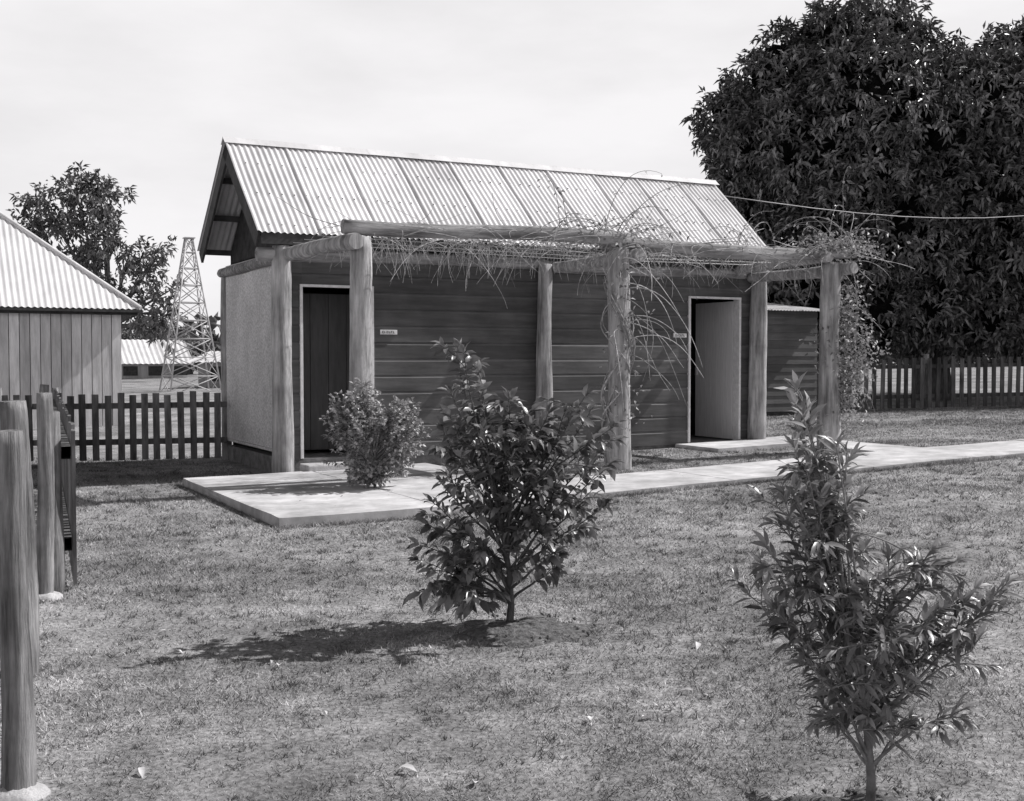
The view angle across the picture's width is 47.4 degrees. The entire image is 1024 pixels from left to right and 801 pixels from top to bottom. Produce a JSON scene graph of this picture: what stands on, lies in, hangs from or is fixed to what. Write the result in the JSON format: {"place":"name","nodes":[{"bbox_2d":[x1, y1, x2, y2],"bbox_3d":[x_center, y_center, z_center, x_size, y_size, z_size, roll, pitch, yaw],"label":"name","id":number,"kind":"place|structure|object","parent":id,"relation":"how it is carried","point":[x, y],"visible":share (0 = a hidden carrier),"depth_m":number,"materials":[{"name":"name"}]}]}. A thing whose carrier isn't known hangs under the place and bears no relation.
{"place":"outdoors","nodes":[
{"label":"outdoors","id":0,"kind":"place"},
{"bbox_2d":[0,212,142,427],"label":"corrugated roof barn","id":1,"kind":"structure","parent":0,"point":[61,314],"depth_m":23.82,"materials":[{"name":"metal"}]},
{"bbox_2d":[0,362,1023,800],"bbox_3d":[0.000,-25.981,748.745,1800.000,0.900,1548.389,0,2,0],"label":"ground","id":2,"kind":"structure","parent":0,"point":[254,766],"depth_m":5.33,"materials":[{"name":"grey plant"}]},
{"bbox_2d":[0,388,36,460],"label":"picket fence","id":3,"kind":"object","parent":2,"relation":"on","point":[30,405],"visible":0.24,"depth_m":15.33,"materials":[{"name":"wood"}]},
{"bbox_2d":[0,400,39,674],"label":"wooden gate post","id":4,"kind":"object","parent":2,"relation":"on","point":[13,414],"visible":0.41,"depth_m":5.16,"materials":[{"name":"grey wood"}]},
{"bbox_2d":[0,430,50,800],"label":"wooden gate post","id":5,"kind":"object","parent":2,"relation":"on","point":[19,782],"visible":1,"depth_m":3.68,"materials":[{"name":"wood"}]},
{"bbox_2d":[36,392,62,601],"bbox_3d":[-2.720,0.606,6.781,0.194,1.304,0.192,0,2,0],"label":"wooden gate post","id":6,"kind":"object","parent":2,"relation":"on","point":[45,534],"visible":0.85,"depth_m":6.74,"materials":[{"name":"wood"}]},
{"bbox_2d":[39,384,76,593],"bbox_3d":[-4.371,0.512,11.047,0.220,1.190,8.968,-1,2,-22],"label":"gate","id":7,"kind":"object","parent":6,"relation":"attached to","point":[65,538],"visible":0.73,"depth_m":6.98,"materials":[{"name":"grey wood"}]},
{"bbox_2d":[7,160,195,355],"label":"eucalyptus tree","id":8,"kind":"object","parent":2,"relation":"on","point":[104,214],"visible":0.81,"depth_m":59.44,"materials":[{"name":"grey plant"}]},
{"bbox_2d":[51,387,226,460],"bbox_3d":[-4.965,0.382,15.593,2.256,1.120,0.207,0,2,-12],"label":"picket fence","id":9,"kind":"object","parent":2,"relation":"on","point":[145,441],"visible":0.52,"depth_m":15.52,"materials":[{"name":"grey wood"}]},
{"bbox_2d":[122,363,186,378],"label":"walls","id":10,"kind":"structure","parent":2,"relation":"on","point":[143,372],"depth_m":66.87,"materials":[{"name":"metal"}]},
{"bbox_2d":[123,366,186,375],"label":"windows","id":11,"kind":"structure","parent":10,"relation":"attached to","point":[133,370],"depth_m":67.02,"materials":[{"name":"black glass"}]},
{"bbox_2d":[121,339,192,363],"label":"gable roof","id":12,"kind":"structure","parent":10,"relation":"attached to","point":[137,351],"depth_m":67.67,"materials":[{"name":"metal"}]},
{"bbox_2d":[121,316,220,373],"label":"background tree","id":13,"kind":"object","parent":2,"relation":"on","point":[135,337],"visible":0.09,"depth_m":78.02,"materials":[{"name":"grey plant"}]},
{"bbox_2d":[159,237,220,391],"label":"lattice tower","id":14,"kind":"structure","parent":2,"relation":"on","point":[194,268],"depth_m":44.71,"materials":[{"name":"metal"}]},
{"bbox_2d":[187,351,220,387],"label":"farm shed","id":15,"kind":"structure","parent":2,"relation":"on","point":[203,366],"depth_m":47.86,"materials":[{"name":"metal"}]},
{"bbox_2d":[211,366,220,380],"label":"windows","id":16,"kind":"structure","parent":15,"relation":"in","point":[219,367],"depth_m":47.71,"materials":[{"name":"glass"}]},
{"bbox_2d":[299,461,348,471],"bbox_3d":[-1.976,0.845,13.786,1.000,0.220,0.350,-1,2,-28],"label":"door step","id":17,"kind":"object","parent":2,"relation":"on","point":[313,467],"depth_m":13.53,"materials":[{"name":"concrete"}]},
{"bbox_2d":[228,434,731,472],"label":"plinth","id":18,"kind":"structure","parent":2,"relation":"on","point":[255,457],"depth_m":14.73,"materials":[{"name":"grey concrete"}]},
{"bbox_2d":[226,258,271,447],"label":"end wall","id":19,"kind":"structure","parent":18,"relation":"on","point":[248,358],"depth_m":14.86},
{"bbox_2d":[227,438,271,450],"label":"end wall sill","id":20,"kind":"structure","parent":19,"relation":"attached to","point":[249,444],"depth_m":14.83,"materials":[{"name":"wood"}]},
{"bbox_2d":[231,244,732,444],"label":"walls","id":21,"kind":"structure","parent":18,"relation":"on","point":[345,291],"depth_m":18.05,"materials":[{"name":"grey wood"}]},
{"bbox_2d":[199,144,260,262],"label":"barge boards","id":22,"kind":"object","parent":21,"relation":"on","point":[226,162],"visible":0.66,"depth_m":14.55,"materials":[{"name":"wood"}]},
{"bbox_2d":[206,178,761,265],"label":"purlins and fascia","id":23,"kind":"object","parent":22,"relation":"attached to","point":[279,238],"visible":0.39,"depth_m":14.55,"materials":[{"name":"wood"}]},
{"bbox_2d":[231,209,292,263],"bbox_3d":[-3.193,-2.486,14.725,0.040,1.390,2.680,-1,2,-28],"label":"gable infill","id":24,"kind":"object","parent":21,"relation":"on","point":[243,247],"visible":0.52,"depth_m":15.32,"materials":[{"name":"grey wood"}]},
{"bbox_2d":[303,293,349,449],"bbox_3d":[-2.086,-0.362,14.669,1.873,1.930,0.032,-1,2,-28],"label":"door","id":25,"kind":"object","parent":21,"relation":"attached to","point":[326,328],"visible":0.29,"depth_m":14.52,"materials":[{"name":"paint"}]},
{"bbox_2d":[197,139,765,250],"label":"corrugated roof","id":26,"kind":"structure","parent":21,"relation":"on","point":[360,179],"depth_m":15.32,"materials":[{"name":"metal"}]},
{"bbox_2d":[221,137,718,184],"bbox_3d":[-0.220,-3.299,16.273,7.630,0.088,0.200,-1,2,-28],"label":"ridge cap","id":27,"kind":"object","parent":26,"relation":"on","point":[421,156],"visible":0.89,"depth_m":15.93,"materials":[{"name":"metal"}]},
{"bbox_2d":[238,143,744,227],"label":"roof screws","id":28,"kind":"object","parent":26,"relation":"attached to","point":[470,180],"visible":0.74,"depth_m":15.58,"materials":[{"name":"grey metal"}]},
{"bbox_2d":[217,247,768,278],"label":"wall plate logs","id":29,"kind":"object","parent":21,"relation":"attached to","point":[264,256],"depth_m":14.68,"materials":[{"name":"wood"}]},
{"bbox_2d":[281,244,750,460],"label":"front weatherboards","id":30,"kind":"object","parent":21,"relation":"attached to","point":[419,312],"visible":0.45,"depth_m":15.02,"materials":[{"name":"wood"}]},
{"bbox_2d":[380,330,396,334],"bbox_3d":[-1.498,-0.830,14.170,0.220,0.056,0.023,-1,2,-28],"label":"door sign","id":31,"kind":"object","parent":30,"relation":"attached to","point":[393,332],"visible":1,"depth_m":14.16,"materials":[{"name":"white paint"}]},
{"bbox_2d":[673,333,686,337],"bbox_3d":[2.328,-0.903,16.196,0.220,0.056,0.023,-1,2,-28],"label":"door sign","id":32,"kind":"object","parent":30,"relation":"attached to","point":[683,335],"visible":0.94,"depth_m":16.19,"materials":[{"name":"white metal"}]},
{"bbox_2d":[299,284,740,458],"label":"door frames","id":33,"kind":"structure","parent":21,"relation":"attached to","point":[736,365],"depth_m":16.30,"materials":[{"name":"wood"}]},
{"bbox_2d":[695,301,732,438],"bbox_3d":[2.971,-0.448,17.184,0.075,1.980,0.836,-1,2,-30],"label":"door leaf","id":34,"kind":"object","parent":33,"relation":"attached to","point":[714,385],"visible":0.99,"depth_m":17.16,"materials":[{"name":"grey wood"}]},
{"bbox_2d":[449,612,603,648],"bbox_3d":[0.091,1.161,5.976,0.866,0.051,0.743,0,2,0],"label":"soil mound","id":35,"kind":"object","parent":2,"relation":"on","point":[528,631],"visible":0.98,"depth_m":5.86,"materials":[{"name":"soil"}]},
{"bbox_2d":[402,336,627,622],"bbox_3d":[0.030,0.431,6.014,1.175,1.511,0.824,0,2,0],"label":"citrus sapling","id":36,"kind":"object","parent":35,"relation":"on","point":[498,507],"visible":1,"depth_m":5.99,"materials":[{"name":"grey plant"}]},
{"bbox_2d":[43,463,1016,800],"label":"fallen leaves","id":37,"kind":"object","parent":2,"relation":"on","point":[143,769],"visible":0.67,"depth_m":4.67,"materials":[{"name":"white plant"}]},
{"bbox_2d":[220,219,857,484],"bbox_3d":[0.235,-0.549,15.528,7.252,2.984,4.798,-1,2,-28],"label":"pergola","id":38,"kind":"object","parent":2,"relation":"on","point":[355,242],"visible":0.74,"depth_m":13.54,"materials":[{"name":"wood"}]},
{"bbox_2d":[279,166,913,463],"bbox_3d":[1.334,-1.094,14.075,8.355,3.631,2.640,-1,2,-28],"label":"climbing vine","id":39,"kind":"object","parent":38,"relation":"on","point":[850,377],"visible":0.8,"depth_m":13.81,"materials":[{"name":"grey plant"}]},
{"bbox_2d":[121,310,1023,364],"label":"distant trees","id":40,"kind":"object","parent":2,"relation":"on","point":[213,323],"visible":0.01,"depth_m":108.23,"materials":[{"name":"plant"}]},
{"bbox_2d":[766,303,819,415],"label":"weatherboard shed","id":41,"kind":"structure","parent":2,"relation":"on","point":[788,327],"depth_m":22.55,"materials":[{"name":"wood"}]},
{"bbox_2d":[678,0,1023,400],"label":"mango tree","id":42,"kind":"object","parent":2,"relation":"on","point":[906,116],"visible":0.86,"depth_m":25.54,"materials":[{"name":"black plant"}]},
{"bbox_2d":[779,786,935,800],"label":"soil mound","id":43,"kind":"object","parent":2,"relation":"on","point":[860,795],"visible":0.73,"depth_m":3.68,"materials":[{"name":"soil"}]},
{"bbox_2d":[722,370,1023,800],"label":"narrow leaf sapling","id":44,"kind":"object","parent":43,"relation":"on","point":[844,609],"visible":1,"depth_m":3.52,"materials":[{"name":"plant"}]},
{"bbox_2d":[816,354,1023,409],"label":"picket fence","id":45,"kind":"object","parent":2,"relation":"on","point":[926,395],"visible":0.6,"depth_m":23.50,"materials":[{"name":"wood"}]},
{"bbox_2d":[0,0,1023,358],"label":"sky","id":46,"kind":"structure","parent":0,"point":[145,93],"materials":[{"name":"white"}]},
{"bbox_2d":[183,435,1023,527],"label":"concrete path","id":47,"kind":"structure","parent":0,"point":[273,499],"depth_m":12.11,"materials":[{"name":"grey concrete"}]},
{"bbox_2d":[318,377,431,488],"bbox_3d":[-1.378,0.341,11.809,1.166,1.153,0.867,0,2,0],"label":"garden bush","id":48,"kind":"object","parent":47,"relation":"on","point":[381,457],"visible":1,"depth_m":11.67,"materials":[{"name":"grey plant"}]},
{"bbox_2d":[724,195,1023,217],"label":"power line","id":49,"kind":"object","parent":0,"point":[854,212],"visible":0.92,"depth_m":20.04,"materials":[{"name":"metal"}]}
]}

